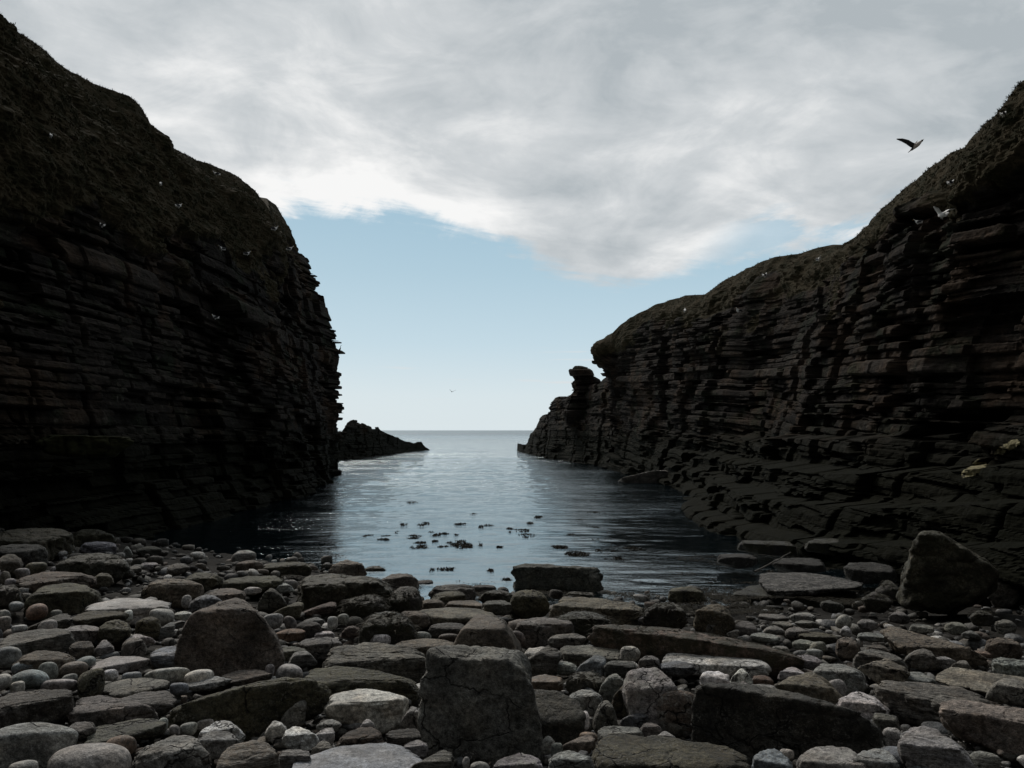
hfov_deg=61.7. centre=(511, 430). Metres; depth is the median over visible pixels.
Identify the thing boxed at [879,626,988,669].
boulder
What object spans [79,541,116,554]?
beach stone
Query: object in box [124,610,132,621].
cobble
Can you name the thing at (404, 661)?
boulder
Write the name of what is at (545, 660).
beach stone
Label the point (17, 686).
cobble
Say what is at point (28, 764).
cobble
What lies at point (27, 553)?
beach stone
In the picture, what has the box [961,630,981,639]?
beach stone
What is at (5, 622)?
cobble
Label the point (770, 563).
driftwood stick
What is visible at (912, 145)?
gull
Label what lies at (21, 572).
cobble
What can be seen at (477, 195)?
sky
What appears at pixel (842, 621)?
cobble
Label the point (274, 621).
cobble
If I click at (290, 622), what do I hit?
cobble
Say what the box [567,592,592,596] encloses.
beach stone
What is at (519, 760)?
beach stone
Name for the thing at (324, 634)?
beach stone
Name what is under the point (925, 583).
boulder
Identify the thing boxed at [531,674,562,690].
beach stone
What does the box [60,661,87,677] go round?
cobble
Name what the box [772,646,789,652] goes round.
beach stone
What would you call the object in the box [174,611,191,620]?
beach stone
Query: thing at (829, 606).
beach stone
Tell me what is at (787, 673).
beach stone
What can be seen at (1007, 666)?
beach stone
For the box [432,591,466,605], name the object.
beach stone
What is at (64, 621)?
beach stone
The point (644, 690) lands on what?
beach stone
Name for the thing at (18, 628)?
cobble
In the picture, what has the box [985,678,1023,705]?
beach stone
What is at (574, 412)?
sea stack
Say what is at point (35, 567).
cobble
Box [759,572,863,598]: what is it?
boulder
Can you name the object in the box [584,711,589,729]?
cobble
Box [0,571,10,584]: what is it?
cobble
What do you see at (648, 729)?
beach stone
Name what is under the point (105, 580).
beach stone
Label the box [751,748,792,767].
beach stone
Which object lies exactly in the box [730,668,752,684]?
beach stone
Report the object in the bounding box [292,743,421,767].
boulder
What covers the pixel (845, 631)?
beach stone
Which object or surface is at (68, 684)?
cobble
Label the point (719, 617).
beach stone
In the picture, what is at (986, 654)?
beach stone
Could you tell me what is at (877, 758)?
beach stone
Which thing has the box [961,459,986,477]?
lichen patch
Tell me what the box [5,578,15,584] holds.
cobble
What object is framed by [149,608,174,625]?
cobble
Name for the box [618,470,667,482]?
boulder
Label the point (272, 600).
beach stone
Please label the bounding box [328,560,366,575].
beach stone
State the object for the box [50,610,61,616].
cobble
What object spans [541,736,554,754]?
beach stone
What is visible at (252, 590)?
beach stone
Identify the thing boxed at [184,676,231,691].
beach stone
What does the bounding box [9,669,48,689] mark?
cobble
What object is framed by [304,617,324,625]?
beach stone
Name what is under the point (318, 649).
beach stone
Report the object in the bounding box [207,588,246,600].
beach stone
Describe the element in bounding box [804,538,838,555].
beach stone
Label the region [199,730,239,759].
beach stone
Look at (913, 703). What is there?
boulder
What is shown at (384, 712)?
boulder
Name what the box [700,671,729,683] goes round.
beach stone
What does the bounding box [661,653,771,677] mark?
boulder
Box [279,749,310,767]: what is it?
beach stone
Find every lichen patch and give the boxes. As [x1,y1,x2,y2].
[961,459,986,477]
[994,439,1019,454]
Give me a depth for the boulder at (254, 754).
3.80 m
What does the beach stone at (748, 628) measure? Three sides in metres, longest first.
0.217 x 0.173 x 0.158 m
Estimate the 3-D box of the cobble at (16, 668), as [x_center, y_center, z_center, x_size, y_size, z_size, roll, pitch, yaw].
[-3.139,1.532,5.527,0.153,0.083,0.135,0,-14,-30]
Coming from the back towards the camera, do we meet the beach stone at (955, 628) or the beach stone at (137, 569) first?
the beach stone at (137, 569)
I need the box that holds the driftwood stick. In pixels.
[754,552,790,571]
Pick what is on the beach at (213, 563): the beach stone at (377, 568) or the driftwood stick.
the beach stone at (377, 568)
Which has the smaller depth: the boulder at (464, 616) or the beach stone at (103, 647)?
the beach stone at (103, 647)
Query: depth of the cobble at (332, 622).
9.00 m
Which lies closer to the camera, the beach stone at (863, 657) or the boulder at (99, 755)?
the boulder at (99, 755)
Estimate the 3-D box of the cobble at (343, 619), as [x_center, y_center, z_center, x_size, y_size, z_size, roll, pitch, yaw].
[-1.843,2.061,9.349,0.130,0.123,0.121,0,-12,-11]
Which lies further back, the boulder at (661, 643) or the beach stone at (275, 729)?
the boulder at (661, 643)
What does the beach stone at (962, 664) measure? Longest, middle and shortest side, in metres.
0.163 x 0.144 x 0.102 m
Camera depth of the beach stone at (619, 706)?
5.08 m
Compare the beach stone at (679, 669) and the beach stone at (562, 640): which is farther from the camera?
the beach stone at (562, 640)
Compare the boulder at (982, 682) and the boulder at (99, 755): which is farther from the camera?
the boulder at (982, 682)
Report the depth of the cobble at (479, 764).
3.75 m
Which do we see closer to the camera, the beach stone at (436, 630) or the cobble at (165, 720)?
the cobble at (165, 720)
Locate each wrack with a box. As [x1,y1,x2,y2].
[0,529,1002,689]
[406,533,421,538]
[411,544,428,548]
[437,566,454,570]
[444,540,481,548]
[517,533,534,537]
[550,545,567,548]
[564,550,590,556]
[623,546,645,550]
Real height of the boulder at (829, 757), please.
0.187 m
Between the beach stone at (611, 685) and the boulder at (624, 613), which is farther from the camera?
the boulder at (624, 613)
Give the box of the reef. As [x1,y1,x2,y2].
[333,420,428,459]
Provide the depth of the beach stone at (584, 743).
4.39 m
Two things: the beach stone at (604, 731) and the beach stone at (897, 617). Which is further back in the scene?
the beach stone at (897, 617)
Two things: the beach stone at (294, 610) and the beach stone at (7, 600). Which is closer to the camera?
the beach stone at (7, 600)
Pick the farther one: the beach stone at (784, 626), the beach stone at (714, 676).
the beach stone at (784, 626)
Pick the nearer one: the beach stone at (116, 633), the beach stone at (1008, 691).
the beach stone at (1008, 691)
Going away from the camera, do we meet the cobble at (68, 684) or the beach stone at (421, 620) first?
the cobble at (68, 684)
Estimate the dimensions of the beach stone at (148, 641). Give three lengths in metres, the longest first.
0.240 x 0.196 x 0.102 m
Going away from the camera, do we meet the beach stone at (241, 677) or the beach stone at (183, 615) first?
the beach stone at (241, 677)
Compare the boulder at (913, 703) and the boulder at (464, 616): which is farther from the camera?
the boulder at (464, 616)
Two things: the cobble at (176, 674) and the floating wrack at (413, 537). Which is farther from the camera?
the floating wrack at (413, 537)
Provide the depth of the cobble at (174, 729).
4.42 m
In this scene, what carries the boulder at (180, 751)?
on the beach at (213, 563)
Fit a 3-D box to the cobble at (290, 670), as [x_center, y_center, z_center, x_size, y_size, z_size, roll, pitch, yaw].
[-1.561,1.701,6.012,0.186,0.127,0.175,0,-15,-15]
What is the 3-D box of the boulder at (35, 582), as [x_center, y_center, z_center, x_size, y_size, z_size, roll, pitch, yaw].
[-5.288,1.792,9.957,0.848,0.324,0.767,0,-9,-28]
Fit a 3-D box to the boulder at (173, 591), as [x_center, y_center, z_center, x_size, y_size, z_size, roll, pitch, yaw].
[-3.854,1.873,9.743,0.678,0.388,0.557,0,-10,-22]
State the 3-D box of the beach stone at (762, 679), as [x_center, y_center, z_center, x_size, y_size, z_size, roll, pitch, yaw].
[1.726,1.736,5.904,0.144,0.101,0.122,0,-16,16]
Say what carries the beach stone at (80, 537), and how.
on the beach at (213, 563)
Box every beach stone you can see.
[0,544,47,567]
[0,554,23,574]
[0,585,21,609]
[27,614,72,630]
[65,625,98,642]
[68,641,93,658]
[70,721,95,739]
[72,611,128,627]
[73,529,116,546]
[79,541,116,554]
[88,656,149,672]
[93,573,113,588]
[93,640,114,656]
[97,620,131,647]
[121,637,146,656]
[123,546,132,557]
[124,634,155,645]
[130,566,141,572]
[135,617,161,639]
[136,546,162,557]
[141,562,158,569]
[157,622,174,639]
[167,563,189,574]
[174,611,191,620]
[184,572,222,590]
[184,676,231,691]
[188,595,221,613]
[198,720,244,742]
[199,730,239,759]
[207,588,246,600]
[222,669,272,687]
[231,550,255,561]
[235,560,263,571]
[244,587,261,594]
[257,588,286,613]
[263,562,311,577]
[265,721,286,738]
[272,602,303,619]
[275,583,293,593]
[276,628,304,641]
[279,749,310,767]
[280,699,306,729]
[282,646,306,661]
[282,726,318,750]
[288,651,317,667]
[295,621,321,641]
[297,637,342,661]
[304,602,336,616]
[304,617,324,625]
[311,741,332,754]
[314,631,334,637]
[316,719,341,731]
[316,728,334,745]
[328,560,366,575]
[335,727,384,746]
[340,626,359,637]
[341,595,384,617]
[358,611,416,644]
[360,719,374,728]
[365,566,384,570]
[382,573,418,590]
[386,728,420,746]
[390,586,422,612]
[400,706,418,729]
[401,611,430,630]
[404,740,428,758]
[410,750,453,767]
[418,580,432,583]
[422,599,443,608]
[428,584,475,599]
[428,622,464,638]
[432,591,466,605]
[444,600,481,609]
[473,585,495,591]
[479,590,511,602]
[481,600,512,615]
[493,753,542,767]
[510,590,549,618]
[524,647,561,660]
[528,647,559,676]
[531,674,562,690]
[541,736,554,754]
[548,633,586,647]
[548,750,593,767]
[557,611,610,642]
[557,661,576,675]
[563,735,594,753]
[565,671,602,694]
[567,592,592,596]
[569,689,602,715]
[576,655,605,676]
[593,700,617,732]
[597,726,643,740]
[598,673,623,702]
[604,661,635,677]
[611,686,627,718]
[620,713,647,727]
[622,667,677,731]
[638,656,659,669]
[640,723,661,736]
[642,602,686,628]
[658,731,675,737]
[660,661,696,677]
[668,587,705,604]
[693,604,735,636]
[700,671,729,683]
[706,624,714,634]
[717,553,757,568]
[727,629,739,637]
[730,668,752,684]
[735,621,757,635]
[737,540,796,555]
[750,633,780,642]
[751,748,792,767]
[752,675,773,685]
[752,684,774,687]
[758,614,788,621]
[763,625,784,634]
[772,558,825,572]
[772,621,793,630]
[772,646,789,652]
[777,667,803,679]
[785,627,809,639]
[789,613,816,621]
[792,639,812,650]
[794,620,818,628]
[798,654,821,668]
[799,632,838,644]
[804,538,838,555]
[813,663,866,695]
[820,600,843,613]
[835,637,861,661]
[836,691,890,719]
[839,626,851,636]
[843,562,896,584]
[852,649,908,680]
[853,748,899,767]
[857,619,877,630]
[857,632,884,642]
[857,658,910,684]
[861,592,891,612]
[866,645,889,652]
[872,713,899,731]
[875,580,898,603]
[882,727,900,746]
[888,611,910,623]
[904,649,942,670]
[907,672,935,683]
[909,624,933,633]
[936,656,955,669]
[944,622,968,634]
[951,660,971,669]
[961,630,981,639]
[969,610,993,625]
[974,650,992,657]
[984,637,1022,659]
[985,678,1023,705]
[987,581,1020,608]
[991,657,1023,676]
[995,619,1016,634]
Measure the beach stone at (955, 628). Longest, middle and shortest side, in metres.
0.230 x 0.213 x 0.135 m
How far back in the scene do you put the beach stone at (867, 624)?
8.93 m
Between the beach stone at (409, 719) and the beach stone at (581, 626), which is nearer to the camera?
the beach stone at (409, 719)
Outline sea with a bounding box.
[148,430,1023,610]
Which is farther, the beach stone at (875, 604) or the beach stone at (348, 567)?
the beach stone at (348, 567)
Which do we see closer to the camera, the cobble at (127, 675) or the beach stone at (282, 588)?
the cobble at (127, 675)
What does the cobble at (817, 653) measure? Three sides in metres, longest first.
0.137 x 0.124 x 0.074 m
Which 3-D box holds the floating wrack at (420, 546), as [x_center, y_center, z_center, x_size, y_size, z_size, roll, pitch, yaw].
[-2.057,2.591,19.098,0.484,0.052,0.779,0,0,0]
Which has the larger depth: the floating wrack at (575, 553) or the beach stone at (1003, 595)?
the floating wrack at (575, 553)
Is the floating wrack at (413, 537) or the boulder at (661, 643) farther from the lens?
the floating wrack at (413, 537)
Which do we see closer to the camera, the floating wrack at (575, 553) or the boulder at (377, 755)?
the boulder at (377, 755)
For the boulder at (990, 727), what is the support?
on the beach at (213, 563)
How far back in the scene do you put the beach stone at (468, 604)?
10.62 m
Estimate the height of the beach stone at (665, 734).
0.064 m
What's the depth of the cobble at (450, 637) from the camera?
8.06 m
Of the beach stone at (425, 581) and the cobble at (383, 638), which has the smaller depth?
the cobble at (383, 638)
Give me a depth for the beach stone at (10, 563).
10.98 m
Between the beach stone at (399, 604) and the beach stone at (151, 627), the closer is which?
the beach stone at (151, 627)
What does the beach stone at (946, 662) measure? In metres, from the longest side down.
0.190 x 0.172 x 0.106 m
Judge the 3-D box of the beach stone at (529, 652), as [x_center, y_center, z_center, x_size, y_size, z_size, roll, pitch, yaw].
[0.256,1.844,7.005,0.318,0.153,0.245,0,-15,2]
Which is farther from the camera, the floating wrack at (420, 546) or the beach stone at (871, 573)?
the floating wrack at (420, 546)
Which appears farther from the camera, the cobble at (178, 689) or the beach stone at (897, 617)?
the beach stone at (897, 617)
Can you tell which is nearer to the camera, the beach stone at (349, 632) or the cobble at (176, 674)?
the cobble at (176, 674)
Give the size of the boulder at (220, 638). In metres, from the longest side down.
0.772 x 0.729 x 0.613 m
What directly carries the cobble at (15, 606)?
on the beach at (213, 563)
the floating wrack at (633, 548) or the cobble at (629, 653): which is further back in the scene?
the floating wrack at (633, 548)
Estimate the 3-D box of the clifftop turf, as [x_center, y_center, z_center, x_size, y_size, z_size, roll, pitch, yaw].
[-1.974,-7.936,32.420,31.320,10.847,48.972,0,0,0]
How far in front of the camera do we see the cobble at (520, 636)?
7.80 m
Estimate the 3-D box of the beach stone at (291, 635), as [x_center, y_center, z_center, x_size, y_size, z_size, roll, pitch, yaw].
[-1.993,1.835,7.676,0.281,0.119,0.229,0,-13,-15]
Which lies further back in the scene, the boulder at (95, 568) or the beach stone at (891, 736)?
the boulder at (95, 568)
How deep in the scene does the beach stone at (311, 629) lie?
7.82 m
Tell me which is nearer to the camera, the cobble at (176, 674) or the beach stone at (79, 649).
the cobble at (176, 674)
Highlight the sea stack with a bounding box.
[562,366,600,427]
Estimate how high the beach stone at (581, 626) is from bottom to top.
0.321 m
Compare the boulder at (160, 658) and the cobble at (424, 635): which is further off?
the cobble at (424, 635)
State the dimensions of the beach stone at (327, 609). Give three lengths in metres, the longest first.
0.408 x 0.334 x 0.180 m
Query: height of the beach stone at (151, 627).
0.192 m
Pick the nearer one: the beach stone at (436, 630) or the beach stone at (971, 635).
the beach stone at (971, 635)
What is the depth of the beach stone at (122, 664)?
5.90 m
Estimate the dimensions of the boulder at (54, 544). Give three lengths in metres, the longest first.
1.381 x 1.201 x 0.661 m
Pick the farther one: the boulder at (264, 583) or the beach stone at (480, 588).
the beach stone at (480, 588)
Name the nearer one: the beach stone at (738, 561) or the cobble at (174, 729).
the cobble at (174, 729)
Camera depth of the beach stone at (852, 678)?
5.90 m
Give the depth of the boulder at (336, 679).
5.59 m
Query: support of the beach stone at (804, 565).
on the beach at (213, 563)
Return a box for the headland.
[517,377,617,468]
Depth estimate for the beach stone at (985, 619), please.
9.54 m
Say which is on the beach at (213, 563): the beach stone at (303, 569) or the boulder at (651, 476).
the beach stone at (303, 569)
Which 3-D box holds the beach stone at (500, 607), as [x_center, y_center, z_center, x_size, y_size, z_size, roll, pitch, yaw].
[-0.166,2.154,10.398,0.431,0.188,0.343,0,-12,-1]
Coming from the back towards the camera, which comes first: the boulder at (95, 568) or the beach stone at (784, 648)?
the boulder at (95, 568)
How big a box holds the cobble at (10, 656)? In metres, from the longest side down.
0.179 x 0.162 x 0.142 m
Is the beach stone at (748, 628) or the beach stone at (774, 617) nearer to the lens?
the beach stone at (748, 628)
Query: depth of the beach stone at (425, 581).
14.59 m
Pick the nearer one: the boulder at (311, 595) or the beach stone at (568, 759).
the beach stone at (568, 759)
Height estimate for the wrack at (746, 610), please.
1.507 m
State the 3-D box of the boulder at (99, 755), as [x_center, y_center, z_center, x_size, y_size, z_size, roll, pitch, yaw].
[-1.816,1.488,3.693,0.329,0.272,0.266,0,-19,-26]
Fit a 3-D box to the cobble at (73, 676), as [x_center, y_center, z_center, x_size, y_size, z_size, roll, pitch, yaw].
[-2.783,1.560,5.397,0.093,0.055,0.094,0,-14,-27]
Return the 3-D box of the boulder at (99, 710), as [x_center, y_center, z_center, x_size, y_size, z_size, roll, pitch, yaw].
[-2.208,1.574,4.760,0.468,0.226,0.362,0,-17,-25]
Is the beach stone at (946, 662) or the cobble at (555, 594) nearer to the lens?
the beach stone at (946, 662)
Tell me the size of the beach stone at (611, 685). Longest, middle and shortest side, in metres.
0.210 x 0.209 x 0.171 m
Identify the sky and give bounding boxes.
[0,0,1023,429]
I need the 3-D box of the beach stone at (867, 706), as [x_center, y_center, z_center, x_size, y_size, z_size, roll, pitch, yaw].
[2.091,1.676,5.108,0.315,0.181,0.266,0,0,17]
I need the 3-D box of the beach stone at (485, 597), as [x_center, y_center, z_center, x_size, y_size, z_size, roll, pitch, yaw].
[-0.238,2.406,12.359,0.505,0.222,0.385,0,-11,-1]
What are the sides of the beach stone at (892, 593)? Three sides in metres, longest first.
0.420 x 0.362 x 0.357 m
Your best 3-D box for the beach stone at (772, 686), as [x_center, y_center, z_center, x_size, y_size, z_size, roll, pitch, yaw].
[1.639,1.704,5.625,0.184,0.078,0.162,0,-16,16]
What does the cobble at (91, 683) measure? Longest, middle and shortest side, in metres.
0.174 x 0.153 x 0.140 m
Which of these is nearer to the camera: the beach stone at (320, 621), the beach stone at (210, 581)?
the beach stone at (320, 621)
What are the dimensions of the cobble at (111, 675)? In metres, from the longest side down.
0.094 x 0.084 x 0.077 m
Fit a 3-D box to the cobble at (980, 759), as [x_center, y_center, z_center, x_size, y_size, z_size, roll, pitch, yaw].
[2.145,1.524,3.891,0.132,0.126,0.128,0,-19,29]
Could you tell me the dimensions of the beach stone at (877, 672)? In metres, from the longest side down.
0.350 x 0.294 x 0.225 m
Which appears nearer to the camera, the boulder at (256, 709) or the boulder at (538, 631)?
the boulder at (256, 709)
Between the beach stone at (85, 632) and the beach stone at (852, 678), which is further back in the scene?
the beach stone at (85, 632)
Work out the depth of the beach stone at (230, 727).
4.35 m
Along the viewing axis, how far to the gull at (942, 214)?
20.29 m
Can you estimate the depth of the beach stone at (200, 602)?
9.00 m
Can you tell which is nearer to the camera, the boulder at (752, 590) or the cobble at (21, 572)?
the cobble at (21, 572)
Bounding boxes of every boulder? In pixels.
[0,528,75,560]
[0,628,74,655]
[0,689,73,727]
[0,722,78,767]
[12,650,74,678]
[15,571,96,593]
[23,583,102,620]
[47,743,131,767]
[54,553,130,583]
[67,695,158,726]
[84,718,166,743]
[85,598,171,625]
[103,678,169,698]
[122,690,176,716]
[131,735,211,767]
[141,578,203,610]
[150,646,175,668]
[168,677,330,740]
[174,598,284,676]
[216,740,279,767]
[218,576,284,595]
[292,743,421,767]
[296,573,393,618]
[305,666,420,705]
[322,642,425,683]
[324,689,408,733]
[396,638,453,656]
[417,645,542,764]
[420,607,497,626]
[453,614,522,651]
[511,563,603,591]
[514,617,573,648]
[549,597,644,625]
[560,645,622,667]
[587,624,804,680]
[591,733,749,767]
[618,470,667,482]
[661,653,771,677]
[691,682,883,763]
[730,585,864,608]
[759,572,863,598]
[774,672,842,704]
[796,746,866,767]
[873,680,993,726]
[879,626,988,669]
[896,530,998,614]
[897,726,975,767]
[936,667,1023,693]
[939,700,1023,756]
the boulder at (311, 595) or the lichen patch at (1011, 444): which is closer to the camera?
the boulder at (311, 595)
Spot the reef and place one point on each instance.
(362, 440)
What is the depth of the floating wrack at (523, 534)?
21.14 m
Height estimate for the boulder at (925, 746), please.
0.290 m
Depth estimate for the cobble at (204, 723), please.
4.55 m
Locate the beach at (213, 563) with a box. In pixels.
[0,536,1023,767]
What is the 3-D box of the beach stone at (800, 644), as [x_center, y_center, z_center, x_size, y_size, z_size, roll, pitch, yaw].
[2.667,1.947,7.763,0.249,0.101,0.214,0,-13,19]
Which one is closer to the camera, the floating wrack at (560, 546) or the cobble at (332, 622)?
the cobble at (332, 622)
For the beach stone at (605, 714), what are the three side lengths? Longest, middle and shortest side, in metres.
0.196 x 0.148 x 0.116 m
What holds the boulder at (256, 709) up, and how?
on the beach at (213, 563)
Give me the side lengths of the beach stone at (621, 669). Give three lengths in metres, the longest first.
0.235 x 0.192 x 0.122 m
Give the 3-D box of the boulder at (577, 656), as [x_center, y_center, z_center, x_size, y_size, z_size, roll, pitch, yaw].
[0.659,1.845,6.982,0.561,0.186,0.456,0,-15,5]
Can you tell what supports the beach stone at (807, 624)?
on the beach at (213, 563)
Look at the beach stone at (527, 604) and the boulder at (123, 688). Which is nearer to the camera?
the boulder at (123, 688)
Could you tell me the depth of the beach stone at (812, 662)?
6.79 m
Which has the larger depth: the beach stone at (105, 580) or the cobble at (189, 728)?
the beach stone at (105, 580)
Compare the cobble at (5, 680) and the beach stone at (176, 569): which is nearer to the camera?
the cobble at (5, 680)
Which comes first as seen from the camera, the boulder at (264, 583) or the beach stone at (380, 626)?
the beach stone at (380, 626)
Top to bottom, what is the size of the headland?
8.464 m
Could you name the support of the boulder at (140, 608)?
on the beach at (213, 563)
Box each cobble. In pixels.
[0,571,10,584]
[0,610,10,616]
[0,616,10,630]
[0,646,21,667]
[0,673,11,690]
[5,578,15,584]
[8,601,23,611]
[8,760,38,767]
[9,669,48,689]
[10,681,24,691]
[11,625,26,632]
[11,663,32,674]
[14,568,29,578]
[25,562,46,574]
[26,603,47,619]
[37,619,56,628]
[38,662,57,679]
[40,679,77,691]
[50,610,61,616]
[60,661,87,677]
[62,673,77,680]
[77,656,95,667]
[77,668,104,697]
[105,669,117,681]
[106,735,136,753]
[122,672,141,679]
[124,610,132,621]
[144,667,189,682]
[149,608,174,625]
[159,718,167,731]
[169,683,188,695]
[169,725,179,735]
[179,722,197,735]
[181,595,191,607]
[184,669,213,682]
[197,719,213,730]
[264,613,283,629]
[265,664,274,676]
[276,664,302,678]
[284,616,296,628]
[327,616,337,628]
[337,614,348,624]
[370,634,390,643]
[417,631,430,638]
[438,634,457,641]
[462,757,469,767]
[471,761,489,767]
[513,631,525,646]
[549,589,562,598]
[551,743,562,756]
[579,732,597,741]
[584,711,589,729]
[620,646,639,661]
[657,690,694,737]
[780,749,793,759]
[806,649,822,657]
[810,641,825,652]
[829,679,846,696]
[835,614,851,628]
[881,746,904,767]
[970,751,1000,767]
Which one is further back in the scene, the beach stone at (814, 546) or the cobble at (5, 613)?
the beach stone at (814, 546)
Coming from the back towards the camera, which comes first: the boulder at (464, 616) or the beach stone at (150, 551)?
the beach stone at (150, 551)
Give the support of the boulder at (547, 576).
on the beach at (213, 563)
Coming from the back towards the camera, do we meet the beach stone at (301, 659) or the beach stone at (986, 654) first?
the beach stone at (986, 654)
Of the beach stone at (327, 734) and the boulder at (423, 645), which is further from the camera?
the boulder at (423, 645)
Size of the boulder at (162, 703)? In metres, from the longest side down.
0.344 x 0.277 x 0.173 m
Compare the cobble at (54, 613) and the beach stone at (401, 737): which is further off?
the cobble at (54, 613)
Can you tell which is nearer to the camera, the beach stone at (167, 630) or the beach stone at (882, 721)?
the beach stone at (882, 721)
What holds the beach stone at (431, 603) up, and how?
on the beach at (213, 563)
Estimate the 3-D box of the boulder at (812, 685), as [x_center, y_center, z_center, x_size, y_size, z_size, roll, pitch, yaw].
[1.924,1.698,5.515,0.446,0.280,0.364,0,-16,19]
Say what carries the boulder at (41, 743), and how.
on the beach at (213, 563)
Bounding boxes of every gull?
[897,138,923,152]
[933,206,953,218]
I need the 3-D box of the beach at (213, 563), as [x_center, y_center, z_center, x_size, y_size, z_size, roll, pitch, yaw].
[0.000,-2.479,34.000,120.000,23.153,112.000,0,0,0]
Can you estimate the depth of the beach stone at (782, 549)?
16.77 m
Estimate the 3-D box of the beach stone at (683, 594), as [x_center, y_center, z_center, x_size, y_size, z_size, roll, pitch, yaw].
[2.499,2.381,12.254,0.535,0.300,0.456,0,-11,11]
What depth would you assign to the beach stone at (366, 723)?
4.66 m
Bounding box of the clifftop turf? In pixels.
[0,13,1023,349]
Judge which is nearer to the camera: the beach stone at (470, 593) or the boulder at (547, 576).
the beach stone at (470, 593)
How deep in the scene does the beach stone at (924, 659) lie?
6.97 m
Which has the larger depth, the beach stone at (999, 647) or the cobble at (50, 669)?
the beach stone at (999, 647)
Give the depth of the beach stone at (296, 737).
4.31 m
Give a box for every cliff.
[0,14,344,539]
[590,80,1023,593]
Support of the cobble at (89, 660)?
on the beach at (213, 563)
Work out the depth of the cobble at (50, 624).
6.80 m
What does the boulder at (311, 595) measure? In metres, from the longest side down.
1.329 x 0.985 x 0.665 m
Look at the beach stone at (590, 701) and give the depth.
5.26 m
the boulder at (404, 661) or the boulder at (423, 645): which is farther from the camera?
the boulder at (423, 645)
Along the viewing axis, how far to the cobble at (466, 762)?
3.96 m
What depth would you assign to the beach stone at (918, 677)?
6.08 m
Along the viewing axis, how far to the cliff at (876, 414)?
22.12 m
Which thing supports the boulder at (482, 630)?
on the beach at (213, 563)
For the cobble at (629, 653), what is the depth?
6.73 m
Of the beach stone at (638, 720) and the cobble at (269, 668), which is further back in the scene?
the cobble at (269, 668)
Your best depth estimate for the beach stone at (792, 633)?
8.31 m
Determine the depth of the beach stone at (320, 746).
4.21 m
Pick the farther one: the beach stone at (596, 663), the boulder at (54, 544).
the boulder at (54, 544)
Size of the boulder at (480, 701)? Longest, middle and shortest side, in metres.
0.760 x 0.661 x 0.438 m
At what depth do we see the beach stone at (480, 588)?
13.72 m
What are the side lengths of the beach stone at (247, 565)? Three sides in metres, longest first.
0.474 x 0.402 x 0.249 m
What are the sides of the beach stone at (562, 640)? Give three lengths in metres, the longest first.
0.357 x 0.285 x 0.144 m
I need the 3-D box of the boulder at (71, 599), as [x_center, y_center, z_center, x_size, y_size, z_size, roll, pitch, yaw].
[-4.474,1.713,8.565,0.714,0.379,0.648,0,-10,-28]
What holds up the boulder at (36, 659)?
on the beach at (213, 563)
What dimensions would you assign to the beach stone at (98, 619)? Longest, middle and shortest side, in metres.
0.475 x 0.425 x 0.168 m
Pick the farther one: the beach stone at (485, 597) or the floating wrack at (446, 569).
the floating wrack at (446, 569)
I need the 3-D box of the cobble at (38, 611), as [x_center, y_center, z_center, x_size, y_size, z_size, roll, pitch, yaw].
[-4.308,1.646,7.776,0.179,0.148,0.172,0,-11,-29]
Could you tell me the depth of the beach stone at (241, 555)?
16.17 m
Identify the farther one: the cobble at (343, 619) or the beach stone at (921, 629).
the cobble at (343, 619)
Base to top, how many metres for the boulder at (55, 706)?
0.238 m
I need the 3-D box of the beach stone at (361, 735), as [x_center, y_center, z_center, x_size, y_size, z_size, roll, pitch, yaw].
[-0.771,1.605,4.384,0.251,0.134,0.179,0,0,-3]
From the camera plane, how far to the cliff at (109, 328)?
24.56 m
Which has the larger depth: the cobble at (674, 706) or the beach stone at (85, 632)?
the beach stone at (85, 632)

